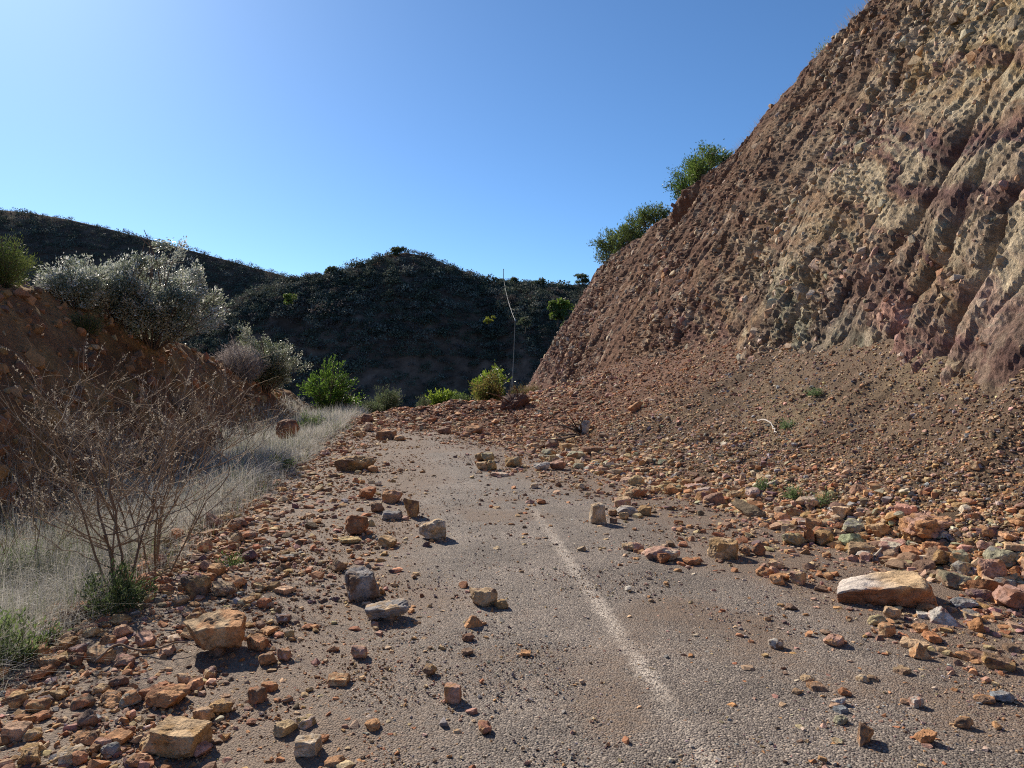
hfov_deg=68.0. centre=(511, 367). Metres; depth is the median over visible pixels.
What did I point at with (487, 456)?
rock
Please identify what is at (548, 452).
rock
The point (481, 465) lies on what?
rock
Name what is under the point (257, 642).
rock
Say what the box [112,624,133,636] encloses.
stone
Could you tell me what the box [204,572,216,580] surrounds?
stone
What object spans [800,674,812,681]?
stone
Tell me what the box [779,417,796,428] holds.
weed
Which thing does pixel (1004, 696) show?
rock
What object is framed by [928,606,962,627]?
rock
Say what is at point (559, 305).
tree
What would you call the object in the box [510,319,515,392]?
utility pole
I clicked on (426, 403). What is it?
shrub
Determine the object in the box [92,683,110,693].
stone
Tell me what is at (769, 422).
fallen branch
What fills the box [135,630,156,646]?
stone
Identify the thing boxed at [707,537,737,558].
boulder
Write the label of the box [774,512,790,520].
stone
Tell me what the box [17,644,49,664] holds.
stone
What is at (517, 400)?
root clump
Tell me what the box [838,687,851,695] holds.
stone
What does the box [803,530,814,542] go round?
rock
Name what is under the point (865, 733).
rock
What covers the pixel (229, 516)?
stone
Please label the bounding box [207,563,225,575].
stone
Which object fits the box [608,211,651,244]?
shrub
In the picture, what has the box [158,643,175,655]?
stone
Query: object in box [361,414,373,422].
rock
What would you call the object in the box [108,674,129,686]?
stone
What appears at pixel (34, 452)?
dry shrub
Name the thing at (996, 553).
rock
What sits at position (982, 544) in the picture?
stone
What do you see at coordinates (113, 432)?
dry shrub
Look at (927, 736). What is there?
stone
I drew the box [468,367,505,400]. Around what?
shrub
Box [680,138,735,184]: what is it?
shrub
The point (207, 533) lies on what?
stone
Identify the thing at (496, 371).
shrub
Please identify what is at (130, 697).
stone
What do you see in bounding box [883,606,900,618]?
stone
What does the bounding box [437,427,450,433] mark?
rock
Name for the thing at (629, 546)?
rock
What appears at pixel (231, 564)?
weed
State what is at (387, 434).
boulder
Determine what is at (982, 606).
stone
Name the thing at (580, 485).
stone
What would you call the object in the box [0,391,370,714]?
dry grass
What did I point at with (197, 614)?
stone
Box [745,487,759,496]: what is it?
stone
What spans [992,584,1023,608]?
stone
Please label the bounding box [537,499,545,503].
stone
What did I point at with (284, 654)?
rock
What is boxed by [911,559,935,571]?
stone
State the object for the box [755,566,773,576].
rock
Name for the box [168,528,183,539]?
stone
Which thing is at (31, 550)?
weed
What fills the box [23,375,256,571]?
dry shrub
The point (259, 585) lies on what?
stone
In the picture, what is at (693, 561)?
rock
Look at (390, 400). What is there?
shrub
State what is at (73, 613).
stone
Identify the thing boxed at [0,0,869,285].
sky
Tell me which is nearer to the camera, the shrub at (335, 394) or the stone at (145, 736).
the stone at (145, 736)
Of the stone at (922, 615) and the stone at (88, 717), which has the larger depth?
the stone at (922, 615)
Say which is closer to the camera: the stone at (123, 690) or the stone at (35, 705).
the stone at (35, 705)
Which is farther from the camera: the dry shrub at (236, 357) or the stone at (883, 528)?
the dry shrub at (236, 357)
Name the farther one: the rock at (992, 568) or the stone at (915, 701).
the rock at (992, 568)
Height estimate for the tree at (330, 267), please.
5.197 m
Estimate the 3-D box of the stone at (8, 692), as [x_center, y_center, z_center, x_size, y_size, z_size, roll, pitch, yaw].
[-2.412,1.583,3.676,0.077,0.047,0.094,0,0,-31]
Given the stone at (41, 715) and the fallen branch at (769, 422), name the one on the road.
the stone at (41, 715)
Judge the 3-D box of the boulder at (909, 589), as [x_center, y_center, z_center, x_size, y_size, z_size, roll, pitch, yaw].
[2.576,1.516,5.262,0.628,0.208,0.432,0,0,19]
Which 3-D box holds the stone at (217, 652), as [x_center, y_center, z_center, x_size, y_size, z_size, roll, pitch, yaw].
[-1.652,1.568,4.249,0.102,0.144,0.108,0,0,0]
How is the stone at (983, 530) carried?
on the scree slope
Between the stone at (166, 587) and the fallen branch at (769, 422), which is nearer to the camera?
the stone at (166, 587)
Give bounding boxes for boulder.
[141,715,212,758]
[183,609,246,649]
[275,419,299,438]
[334,455,375,470]
[344,566,379,601]
[375,430,396,439]
[419,518,445,539]
[589,502,606,523]
[628,401,642,411]
[642,546,679,560]
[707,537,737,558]
[837,570,937,607]
[898,512,953,538]
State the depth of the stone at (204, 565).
5.99 m
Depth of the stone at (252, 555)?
6.30 m
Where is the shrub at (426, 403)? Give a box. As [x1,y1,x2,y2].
[415,395,433,406]
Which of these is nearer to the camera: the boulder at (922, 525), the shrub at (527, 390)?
the boulder at (922, 525)
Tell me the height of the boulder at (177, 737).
0.123 m
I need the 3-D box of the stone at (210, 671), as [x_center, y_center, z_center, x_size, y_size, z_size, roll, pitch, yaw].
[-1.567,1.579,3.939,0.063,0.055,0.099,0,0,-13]
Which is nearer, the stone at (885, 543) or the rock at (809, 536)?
the stone at (885, 543)
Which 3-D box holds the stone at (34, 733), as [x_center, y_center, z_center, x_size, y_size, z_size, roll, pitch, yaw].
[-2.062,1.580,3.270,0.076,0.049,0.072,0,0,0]
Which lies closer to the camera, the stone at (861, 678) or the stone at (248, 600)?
the stone at (861, 678)
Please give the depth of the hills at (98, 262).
404.90 m
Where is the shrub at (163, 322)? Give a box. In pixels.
[102,230,232,349]
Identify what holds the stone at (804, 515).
on the scree slope
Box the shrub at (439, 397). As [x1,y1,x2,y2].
[425,387,460,404]
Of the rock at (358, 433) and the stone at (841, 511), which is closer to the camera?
the stone at (841, 511)
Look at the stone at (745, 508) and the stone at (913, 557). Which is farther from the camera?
the stone at (745, 508)
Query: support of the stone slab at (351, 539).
on the road
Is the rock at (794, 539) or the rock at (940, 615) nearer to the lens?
the rock at (940, 615)
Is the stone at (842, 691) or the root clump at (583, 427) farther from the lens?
the root clump at (583, 427)
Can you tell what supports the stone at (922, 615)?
on the road
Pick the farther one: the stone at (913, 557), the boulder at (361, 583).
the stone at (913, 557)
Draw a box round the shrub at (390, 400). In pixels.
[362,384,404,410]
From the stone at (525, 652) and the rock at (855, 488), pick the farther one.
the rock at (855, 488)
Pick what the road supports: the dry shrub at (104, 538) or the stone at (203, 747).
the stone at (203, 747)
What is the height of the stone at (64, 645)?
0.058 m
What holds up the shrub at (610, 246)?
on the cliff
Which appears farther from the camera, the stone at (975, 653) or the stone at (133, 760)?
the stone at (975, 653)
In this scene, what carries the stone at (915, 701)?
on the road
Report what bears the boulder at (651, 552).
on the road
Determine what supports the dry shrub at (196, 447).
on the ground at (53, 340)
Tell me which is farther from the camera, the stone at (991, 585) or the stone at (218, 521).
the stone at (218, 521)
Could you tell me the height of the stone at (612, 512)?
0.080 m
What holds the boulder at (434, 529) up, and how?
on the road
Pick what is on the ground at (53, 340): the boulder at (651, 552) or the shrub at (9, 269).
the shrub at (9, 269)
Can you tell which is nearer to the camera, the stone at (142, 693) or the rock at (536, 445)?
the stone at (142, 693)
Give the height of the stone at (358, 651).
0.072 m
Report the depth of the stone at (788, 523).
7.50 m
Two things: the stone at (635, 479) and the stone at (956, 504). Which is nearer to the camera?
the stone at (956, 504)
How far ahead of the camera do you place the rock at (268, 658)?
4.08 m
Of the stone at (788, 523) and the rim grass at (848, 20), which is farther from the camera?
the rim grass at (848, 20)
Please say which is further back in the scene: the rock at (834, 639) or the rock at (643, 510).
the rock at (643, 510)
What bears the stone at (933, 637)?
on the road
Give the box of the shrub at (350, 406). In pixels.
[339,400,358,409]
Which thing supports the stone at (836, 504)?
on the scree slope
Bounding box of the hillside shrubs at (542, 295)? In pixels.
[177,246,589,406]
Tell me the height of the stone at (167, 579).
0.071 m
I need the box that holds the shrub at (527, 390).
[508,383,541,394]
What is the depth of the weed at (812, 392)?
10.67 m
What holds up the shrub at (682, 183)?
on the cliff
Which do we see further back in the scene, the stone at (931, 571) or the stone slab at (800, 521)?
the stone slab at (800, 521)
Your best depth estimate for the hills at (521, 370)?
177.18 m
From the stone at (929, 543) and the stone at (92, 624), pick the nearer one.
the stone at (92, 624)
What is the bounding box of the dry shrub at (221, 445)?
[144,403,285,470]
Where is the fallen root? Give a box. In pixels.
[873,542,918,557]
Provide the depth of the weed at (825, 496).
7.97 m
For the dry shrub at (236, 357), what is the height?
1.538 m
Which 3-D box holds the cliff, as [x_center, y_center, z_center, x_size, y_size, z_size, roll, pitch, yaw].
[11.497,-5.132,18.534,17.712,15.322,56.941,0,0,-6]
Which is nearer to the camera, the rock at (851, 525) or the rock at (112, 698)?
the rock at (112, 698)
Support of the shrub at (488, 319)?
on the hills at (521, 370)
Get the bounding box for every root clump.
[480,387,534,409]
[538,412,593,439]
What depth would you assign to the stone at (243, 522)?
7.64 m
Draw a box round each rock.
[17,747,40,764]
[56,743,86,764]
[73,730,99,744]
[86,645,115,662]
[92,737,111,746]
[100,689,120,707]
[144,683,190,707]
[180,575,210,596]
[212,581,237,595]
[247,633,270,651]
[247,686,267,704]
[258,651,276,664]
[277,648,291,660]
[293,733,321,756]
[345,515,368,534]
[353,431,362,436]
[358,486,376,498]
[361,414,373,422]
[364,423,373,431]
[382,490,402,502]
[393,435,404,440]
[403,498,418,516]
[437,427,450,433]
[465,425,482,433]
[469,587,497,606]
[475,452,483,460]
[476,461,486,469]
[481,452,493,461]
[486,460,496,469]
[505,456,521,466]
[529,443,543,447]
[533,462,549,469]
[541,449,557,454]
[544,439,558,447]
[549,455,559,460]
[550,460,565,469]
[559,443,575,449]
[565,438,575,442]
[567,451,585,458]
[581,446,605,452]
[614,496,630,507]
[617,505,637,515]
[622,486,647,497]
[622,542,643,550]
[637,505,650,515]
[682,557,703,564]
[684,483,702,488]
[738,545,749,554]
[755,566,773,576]
[768,560,784,568]
[781,533,806,545]
[789,570,806,584]
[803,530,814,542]
[823,634,843,645]
[842,518,864,532]
[849,483,867,493]
[857,722,873,746]
[909,643,931,659]
[925,547,950,564]
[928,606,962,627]
[950,597,979,607]
[962,608,981,620]
[965,588,991,600]
[968,461,980,469]
[976,558,1007,578]
[981,651,1015,671]
[983,546,1018,563]
[990,690,1014,702]
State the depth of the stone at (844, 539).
6.70 m
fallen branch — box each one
[93,641,187,663]
[757,419,776,432]
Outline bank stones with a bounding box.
[0,281,317,612]
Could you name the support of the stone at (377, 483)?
on the road
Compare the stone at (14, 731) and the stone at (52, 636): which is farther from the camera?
the stone at (52, 636)
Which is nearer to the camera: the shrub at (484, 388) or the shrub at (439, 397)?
the shrub at (484, 388)
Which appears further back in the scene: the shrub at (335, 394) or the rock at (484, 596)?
the shrub at (335, 394)
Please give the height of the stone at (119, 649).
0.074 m
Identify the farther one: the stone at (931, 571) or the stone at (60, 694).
the stone at (931, 571)
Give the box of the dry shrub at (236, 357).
[210,331,269,383]
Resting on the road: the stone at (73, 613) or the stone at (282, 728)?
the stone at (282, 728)
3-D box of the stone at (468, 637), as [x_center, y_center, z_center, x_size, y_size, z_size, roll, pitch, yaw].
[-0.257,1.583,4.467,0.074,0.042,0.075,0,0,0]
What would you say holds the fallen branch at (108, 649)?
on the road
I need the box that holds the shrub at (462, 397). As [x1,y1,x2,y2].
[449,390,471,400]
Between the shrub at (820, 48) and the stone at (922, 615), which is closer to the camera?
the stone at (922, 615)
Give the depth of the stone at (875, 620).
4.72 m
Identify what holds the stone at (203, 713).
on the road
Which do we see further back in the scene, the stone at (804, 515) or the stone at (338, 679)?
the stone at (804, 515)
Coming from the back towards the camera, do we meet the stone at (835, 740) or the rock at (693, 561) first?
the rock at (693, 561)
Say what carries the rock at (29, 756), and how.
on the road
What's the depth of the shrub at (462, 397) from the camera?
28.42 m
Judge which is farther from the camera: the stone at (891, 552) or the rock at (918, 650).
the stone at (891, 552)
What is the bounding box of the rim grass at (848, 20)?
[579,0,871,296]
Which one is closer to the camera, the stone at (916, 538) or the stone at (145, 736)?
the stone at (145, 736)
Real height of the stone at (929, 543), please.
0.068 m
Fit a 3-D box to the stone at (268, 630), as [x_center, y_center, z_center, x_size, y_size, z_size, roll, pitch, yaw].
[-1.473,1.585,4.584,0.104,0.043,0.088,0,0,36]
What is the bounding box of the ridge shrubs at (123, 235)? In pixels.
[0,207,296,310]
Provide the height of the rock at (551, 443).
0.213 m
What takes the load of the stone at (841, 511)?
on the scree slope
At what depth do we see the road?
4.18 m
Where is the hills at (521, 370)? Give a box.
[190,253,576,406]
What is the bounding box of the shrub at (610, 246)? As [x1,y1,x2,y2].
[587,226,629,263]
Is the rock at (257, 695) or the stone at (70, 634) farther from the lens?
the stone at (70, 634)
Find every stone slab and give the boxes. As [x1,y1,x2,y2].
[338,536,361,543]
[365,598,408,619]
[490,472,509,476]
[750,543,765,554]
[792,518,804,524]
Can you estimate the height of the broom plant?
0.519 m
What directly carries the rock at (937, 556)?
on the road
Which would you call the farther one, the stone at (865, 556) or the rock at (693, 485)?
the rock at (693, 485)
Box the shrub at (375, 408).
[361,400,385,412]
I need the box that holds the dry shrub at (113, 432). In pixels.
[25,365,176,497]
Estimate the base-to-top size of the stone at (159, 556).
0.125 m
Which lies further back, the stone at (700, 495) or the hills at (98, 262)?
the hills at (98, 262)
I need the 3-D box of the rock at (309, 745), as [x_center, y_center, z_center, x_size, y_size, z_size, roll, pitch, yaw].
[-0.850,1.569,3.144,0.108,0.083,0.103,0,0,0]
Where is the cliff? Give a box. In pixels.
[521,0,1023,395]
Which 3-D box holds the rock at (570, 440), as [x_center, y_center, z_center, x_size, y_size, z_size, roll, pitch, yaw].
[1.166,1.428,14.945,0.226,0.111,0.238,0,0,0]
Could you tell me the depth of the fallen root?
6.32 m
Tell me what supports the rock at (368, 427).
on the road
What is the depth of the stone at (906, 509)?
6.83 m
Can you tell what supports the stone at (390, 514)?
on the road
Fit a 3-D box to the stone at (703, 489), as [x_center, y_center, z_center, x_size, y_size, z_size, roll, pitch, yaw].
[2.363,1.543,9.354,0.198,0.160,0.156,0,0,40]
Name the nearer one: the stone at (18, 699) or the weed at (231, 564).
the stone at (18, 699)
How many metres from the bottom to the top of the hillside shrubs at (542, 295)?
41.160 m
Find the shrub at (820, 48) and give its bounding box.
[811,36,828,57]
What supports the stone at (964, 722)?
on the road
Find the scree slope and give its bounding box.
[371,336,1023,575]
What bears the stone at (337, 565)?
on the road
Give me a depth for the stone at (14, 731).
3.25 m
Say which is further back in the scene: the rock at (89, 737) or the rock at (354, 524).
the rock at (354, 524)
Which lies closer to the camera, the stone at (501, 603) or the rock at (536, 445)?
the stone at (501, 603)
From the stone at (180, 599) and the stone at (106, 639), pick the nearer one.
the stone at (106, 639)
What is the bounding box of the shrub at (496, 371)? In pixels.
[470,359,515,398]
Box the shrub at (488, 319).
[483,315,495,325]
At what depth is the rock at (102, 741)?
3.19 m
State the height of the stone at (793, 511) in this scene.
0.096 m
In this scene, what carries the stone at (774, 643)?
on the road
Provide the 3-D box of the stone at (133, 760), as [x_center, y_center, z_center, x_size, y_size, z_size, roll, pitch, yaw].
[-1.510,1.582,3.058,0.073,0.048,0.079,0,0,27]
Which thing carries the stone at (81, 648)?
on the road
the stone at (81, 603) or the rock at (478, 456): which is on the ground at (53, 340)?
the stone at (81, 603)
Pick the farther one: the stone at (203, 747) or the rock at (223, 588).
the rock at (223, 588)
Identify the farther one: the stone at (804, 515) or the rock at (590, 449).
the rock at (590, 449)
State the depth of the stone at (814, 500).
8.02 m
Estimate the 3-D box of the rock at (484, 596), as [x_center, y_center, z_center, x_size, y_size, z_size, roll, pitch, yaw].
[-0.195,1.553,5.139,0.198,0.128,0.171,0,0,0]
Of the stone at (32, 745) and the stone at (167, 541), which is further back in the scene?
the stone at (167, 541)
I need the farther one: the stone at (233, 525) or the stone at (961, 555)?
the stone at (233, 525)
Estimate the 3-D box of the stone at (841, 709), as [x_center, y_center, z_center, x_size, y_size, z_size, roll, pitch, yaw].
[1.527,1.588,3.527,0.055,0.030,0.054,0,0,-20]
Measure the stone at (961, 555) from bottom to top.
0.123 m
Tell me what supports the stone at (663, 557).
on the road
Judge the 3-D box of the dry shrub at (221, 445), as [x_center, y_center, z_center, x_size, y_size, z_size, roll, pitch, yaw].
[-4.458,1.103,11.392,2.203,1.351,1.268,0,0,-10]
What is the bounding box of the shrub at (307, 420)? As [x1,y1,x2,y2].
[296,410,325,431]
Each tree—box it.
[323,266,337,273]
[388,245,406,255]
[510,277,518,283]
[516,316,532,333]
[530,277,545,284]
[547,297,573,325]
[573,273,589,286]
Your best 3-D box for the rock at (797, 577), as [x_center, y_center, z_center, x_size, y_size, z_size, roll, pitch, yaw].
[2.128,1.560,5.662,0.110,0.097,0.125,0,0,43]
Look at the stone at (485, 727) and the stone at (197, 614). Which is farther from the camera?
the stone at (197, 614)
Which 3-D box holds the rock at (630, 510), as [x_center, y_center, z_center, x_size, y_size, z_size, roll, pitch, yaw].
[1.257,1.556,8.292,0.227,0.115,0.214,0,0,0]
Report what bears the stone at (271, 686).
on the road
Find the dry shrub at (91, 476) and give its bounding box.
[3,346,280,555]
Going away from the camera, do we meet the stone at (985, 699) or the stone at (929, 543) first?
the stone at (985, 699)
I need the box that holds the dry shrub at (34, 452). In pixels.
[0,337,149,497]
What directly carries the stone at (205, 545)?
on the road
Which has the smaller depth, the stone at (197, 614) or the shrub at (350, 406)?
the stone at (197, 614)
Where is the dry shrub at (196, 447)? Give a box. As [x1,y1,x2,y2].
[83,328,303,497]
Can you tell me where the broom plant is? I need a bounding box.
[70,309,107,337]
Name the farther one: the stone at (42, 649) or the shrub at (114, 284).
the shrub at (114, 284)
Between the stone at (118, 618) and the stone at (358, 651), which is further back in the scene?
the stone at (118, 618)
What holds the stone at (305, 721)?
on the road
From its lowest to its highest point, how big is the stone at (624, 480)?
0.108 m
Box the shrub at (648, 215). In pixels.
[629,201,672,231]
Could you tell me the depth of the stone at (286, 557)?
6.29 m
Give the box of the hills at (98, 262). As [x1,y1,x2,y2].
[0,210,283,323]
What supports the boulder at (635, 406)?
on the scree slope
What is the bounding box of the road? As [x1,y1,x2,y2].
[0,425,1023,767]
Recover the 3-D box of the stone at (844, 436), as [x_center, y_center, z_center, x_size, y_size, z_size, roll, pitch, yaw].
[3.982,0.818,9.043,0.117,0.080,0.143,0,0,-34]
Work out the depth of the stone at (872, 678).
3.86 m
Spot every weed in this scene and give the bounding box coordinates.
[0,539,49,581]
[0,605,72,665]
[75,558,160,619]
[216,549,248,566]
[261,452,296,469]
[753,477,776,489]
[778,484,801,499]
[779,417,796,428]
[804,386,822,396]
[806,485,839,506]
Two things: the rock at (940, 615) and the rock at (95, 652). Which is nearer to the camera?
the rock at (95, 652)
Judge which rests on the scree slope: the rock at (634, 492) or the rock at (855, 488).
the rock at (855, 488)
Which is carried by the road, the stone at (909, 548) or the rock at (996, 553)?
the stone at (909, 548)
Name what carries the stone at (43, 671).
on the road
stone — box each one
[0,721,33,740]
[5,689,21,697]
[5,690,27,709]
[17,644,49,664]
[20,742,40,752]
[22,727,42,741]
[25,697,51,713]
[28,664,57,679]
[31,710,53,721]
[35,630,54,640]
[37,655,65,665]
[50,689,67,700]
[57,631,76,642]
[58,608,82,617]
[58,636,77,649]
[67,643,87,652]
[67,652,83,666]
[70,600,90,607]
[70,693,95,710]
[72,750,88,765]
[77,709,97,726]
[82,622,97,628]
[82,627,99,637]
[88,743,100,754]
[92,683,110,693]
[99,635,116,644]
[101,742,120,755]
[104,646,123,654]
[105,728,132,744]
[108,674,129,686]
[110,614,131,624]
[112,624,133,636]
[113,652,135,666]
[117,687,132,695]
[119,688,141,707]
[125,753,149,766]
[126,573,150,589]
[132,561,151,570]
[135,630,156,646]
[138,592,156,601]
[138,684,162,700]
[141,732,148,741]
[146,571,156,582]
[148,554,166,566]
[156,537,171,547]
[156,576,172,583]
[158,583,174,591]
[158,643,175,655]
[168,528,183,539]
[171,595,189,604]
[177,673,192,683]
[180,627,192,639]
[185,611,202,619]
[187,675,203,690]
[192,607,207,612]
[192,706,214,720]
[193,740,212,756]
[197,539,212,552]
[198,529,218,537]
[198,560,211,570]
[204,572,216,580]
[204,666,216,678]
[206,512,223,527]
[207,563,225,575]
[207,698,235,713]
[208,647,225,656]
[217,513,232,519]
[217,544,235,551]
[227,519,240,530]
[228,575,246,587]
[230,532,243,541]
[234,518,247,526]
[241,531,257,537]
[241,596,254,604]
[242,550,256,560]
[252,582,267,590]
[256,597,271,607]
[260,626,277,635]
[261,681,277,691]
[273,719,297,737]
[274,585,294,594]
[275,613,291,622]
[278,554,294,560]
[295,714,316,729]
[320,734,329,741]
[324,755,346,767]
[328,672,350,686]
[330,559,346,570]
[350,645,367,658]
[364,718,380,731]
[368,465,377,471]
[370,502,384,511]
[374,481,381,485]
[377,535,396,547]
[381,510,401,519]
[382,616,396,620]
[422,663,436,674]
[444,682,461,703]
[461,647,472,655]
[462,633,474,641]
[464,615,481,627]
[478,720,491,733]
[494,599,507,608]
[521,649,530,655]
[530,483,537,487]
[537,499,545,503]
[555,481,561,486]
[573,463,584,468]
[575,483,584,489]
[608,509,616,515]
[609,517,616,522]
[619,512,628,518]
[620,477,630,483]
[628,475,644,484]
[657,553,670,563]
[664,487,678,494]
[694,487,711,495]
[695,490,711,500]
[702,492,725,503]
[730,490,743,497]
[730,499,765,517]
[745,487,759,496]
[747,500,763,507]
[768,638,783,648]
[769,574,784,584]
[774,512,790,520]
[776,573,788,579]
[778,520,799,527]
[786,508,803,515]
[800,496,820,506]
[800,512,810,518]
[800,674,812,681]
[805,517,821,530]
[806,681,827,691]
[812,526,836,536]
[815,530,833,544]
[829,502,846,508]
[831,697,845,704]
[831,737,843,743]
[832,506,849,518]
[832,705,848,713]
[833,715,847,724]
[838,533,863,545]
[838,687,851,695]
[840,433,850,439]
[848,541,875,554]
[855,674,869,682]
[858,532,868,539]
[859,552,871,560]
[867,522,889,534]
[867,614,886,625]
[867,674,878,681]
[868,540,880,545]
[877,622,895,636]
[878,537,905,552]
[881,549,898,556]
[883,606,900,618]
[893,665,911,674]
[894,502,916,514]
[896,552,919,561]
[899,545,920,554]
[900,636,929,648]
[903,532,914,539]
[908,695,923,707]
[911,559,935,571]
[911,623,928,632]
[913,535,924,542]
[913,728,937,743]
[916,602,936,611]
[916,611,928,618]
[922,630,941,643]
[924,540,946,547]
[926,570,935,574]
[935,569,971,588]
[948,549,971,562]
[950,561,975,575]
[951,501,969,507]
[954,716,973,728]
[955,651,973,661]
[962,648,983,662]
[964,579,1003,591]
[966,617,985,632]
[973,694,995,703]
[975,525,996,536]
[976,540,991,549]
[976,601,990,608]
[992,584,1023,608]
[993,577,1016,585]
[998,531,1018,540]
[1002,643,1020,652]
[1004,541,1023,550]
[1007,622,1023,629]
[1008,517,1023,525]
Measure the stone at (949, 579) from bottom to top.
0.143 m
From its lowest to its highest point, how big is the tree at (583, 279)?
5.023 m
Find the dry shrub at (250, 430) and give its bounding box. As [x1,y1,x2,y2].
[220,403,269,449]
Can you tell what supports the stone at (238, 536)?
on the road
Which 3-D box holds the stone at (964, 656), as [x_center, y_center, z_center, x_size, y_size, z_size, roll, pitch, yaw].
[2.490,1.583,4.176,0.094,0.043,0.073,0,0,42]
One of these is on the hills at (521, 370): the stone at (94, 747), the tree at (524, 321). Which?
the tree at (524, 321)
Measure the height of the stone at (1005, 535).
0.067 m
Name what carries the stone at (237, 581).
on the road
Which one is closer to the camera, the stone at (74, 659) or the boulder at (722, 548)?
the stone at (74, 659)
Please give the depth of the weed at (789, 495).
8.38 m
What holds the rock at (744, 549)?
on the road
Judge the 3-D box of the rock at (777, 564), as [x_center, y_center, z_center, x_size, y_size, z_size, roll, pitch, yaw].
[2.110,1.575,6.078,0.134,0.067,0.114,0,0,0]
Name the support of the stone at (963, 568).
on the scree slope
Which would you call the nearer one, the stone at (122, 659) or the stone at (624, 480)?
the stone at (122, 659)
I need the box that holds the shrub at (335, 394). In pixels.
[296,354,368,412]
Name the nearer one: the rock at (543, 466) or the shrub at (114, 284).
the rock at (543, 466)
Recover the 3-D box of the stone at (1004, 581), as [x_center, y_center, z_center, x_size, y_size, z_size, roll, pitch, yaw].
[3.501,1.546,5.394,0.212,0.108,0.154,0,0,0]
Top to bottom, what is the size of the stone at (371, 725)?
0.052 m
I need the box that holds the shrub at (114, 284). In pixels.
[43,248,166,322]
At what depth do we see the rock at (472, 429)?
18.30 m
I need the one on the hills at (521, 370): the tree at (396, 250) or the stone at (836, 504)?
the tree at (396, 250)
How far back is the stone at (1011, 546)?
5.68 m
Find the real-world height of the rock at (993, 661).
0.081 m
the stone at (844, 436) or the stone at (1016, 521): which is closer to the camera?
the stone at (1016, 521)
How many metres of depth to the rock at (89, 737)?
3.24 m
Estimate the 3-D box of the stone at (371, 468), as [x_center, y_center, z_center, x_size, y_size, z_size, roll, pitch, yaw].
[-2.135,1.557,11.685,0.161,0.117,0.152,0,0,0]
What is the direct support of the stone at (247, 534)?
on the road
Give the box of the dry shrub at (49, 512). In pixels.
[0,446,130,566]
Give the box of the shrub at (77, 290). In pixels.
[26,251,108,309]
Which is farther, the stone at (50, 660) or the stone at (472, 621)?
the stone at (472, 621)
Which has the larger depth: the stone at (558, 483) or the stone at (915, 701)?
the stone at (558, 483)
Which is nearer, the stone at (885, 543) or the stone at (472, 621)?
the stone at (472, 621)
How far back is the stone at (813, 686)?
3.76 m
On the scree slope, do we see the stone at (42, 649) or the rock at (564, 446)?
the rock at (564, 446)
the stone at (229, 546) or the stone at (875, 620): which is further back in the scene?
the stone at (229, 546)
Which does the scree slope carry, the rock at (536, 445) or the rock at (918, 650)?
the rock at (536, 445)
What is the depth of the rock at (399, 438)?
16.64 m
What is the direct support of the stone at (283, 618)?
on the road
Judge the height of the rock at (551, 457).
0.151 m
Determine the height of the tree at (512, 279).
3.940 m
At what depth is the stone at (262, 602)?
5.07 m
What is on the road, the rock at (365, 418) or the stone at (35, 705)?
the stone at (35, 705)
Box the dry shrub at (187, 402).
[171,392,203,418]
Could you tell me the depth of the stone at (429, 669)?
3.95 m
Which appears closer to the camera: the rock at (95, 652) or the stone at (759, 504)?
the rock at (95, 652)
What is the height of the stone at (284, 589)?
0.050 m
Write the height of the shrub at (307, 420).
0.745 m
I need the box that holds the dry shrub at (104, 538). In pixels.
[0,334,230,594]
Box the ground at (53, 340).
[0,285,416,679]
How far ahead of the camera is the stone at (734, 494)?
9.01 m
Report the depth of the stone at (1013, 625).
4.61 m
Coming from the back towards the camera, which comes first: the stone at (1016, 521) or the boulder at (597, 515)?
the boulder at (597, 515)
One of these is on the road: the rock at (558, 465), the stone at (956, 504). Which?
the rock at (558, 465)
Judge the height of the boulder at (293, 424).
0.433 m
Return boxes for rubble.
[0,336,1023,767]
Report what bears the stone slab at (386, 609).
on the road
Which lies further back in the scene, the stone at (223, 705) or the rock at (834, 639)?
the rock at (834, 639)
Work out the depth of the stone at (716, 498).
8.79 m
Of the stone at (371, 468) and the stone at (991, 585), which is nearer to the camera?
the stone at (991, 585)
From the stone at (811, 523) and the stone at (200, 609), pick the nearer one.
the stone at (200, 609)
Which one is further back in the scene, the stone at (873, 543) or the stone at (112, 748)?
the stone at (873, 543)
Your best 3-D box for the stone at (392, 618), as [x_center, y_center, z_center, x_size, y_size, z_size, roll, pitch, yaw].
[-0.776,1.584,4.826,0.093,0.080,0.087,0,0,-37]
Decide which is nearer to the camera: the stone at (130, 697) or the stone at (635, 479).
the stone at (130, 697)
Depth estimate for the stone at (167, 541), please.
6.57 m
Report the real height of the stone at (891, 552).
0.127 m
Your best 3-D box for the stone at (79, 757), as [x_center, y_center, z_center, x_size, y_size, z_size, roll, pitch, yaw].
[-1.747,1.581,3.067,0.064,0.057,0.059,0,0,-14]
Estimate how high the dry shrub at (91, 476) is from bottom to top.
1.926 m
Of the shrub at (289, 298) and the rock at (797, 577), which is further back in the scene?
the shrub at (289, 298)
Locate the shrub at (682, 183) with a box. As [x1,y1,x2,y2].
[661,153,708,200]
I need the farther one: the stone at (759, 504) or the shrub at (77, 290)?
the shrub at (77, 290)
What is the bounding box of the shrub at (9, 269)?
[0,228,39,287]
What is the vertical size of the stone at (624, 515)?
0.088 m
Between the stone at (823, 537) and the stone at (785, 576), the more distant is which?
the stone at (823, 537)
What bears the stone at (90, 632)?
on the road
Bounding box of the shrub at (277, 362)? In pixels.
[234,321,313,393]
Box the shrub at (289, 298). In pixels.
[283,293,296,308]

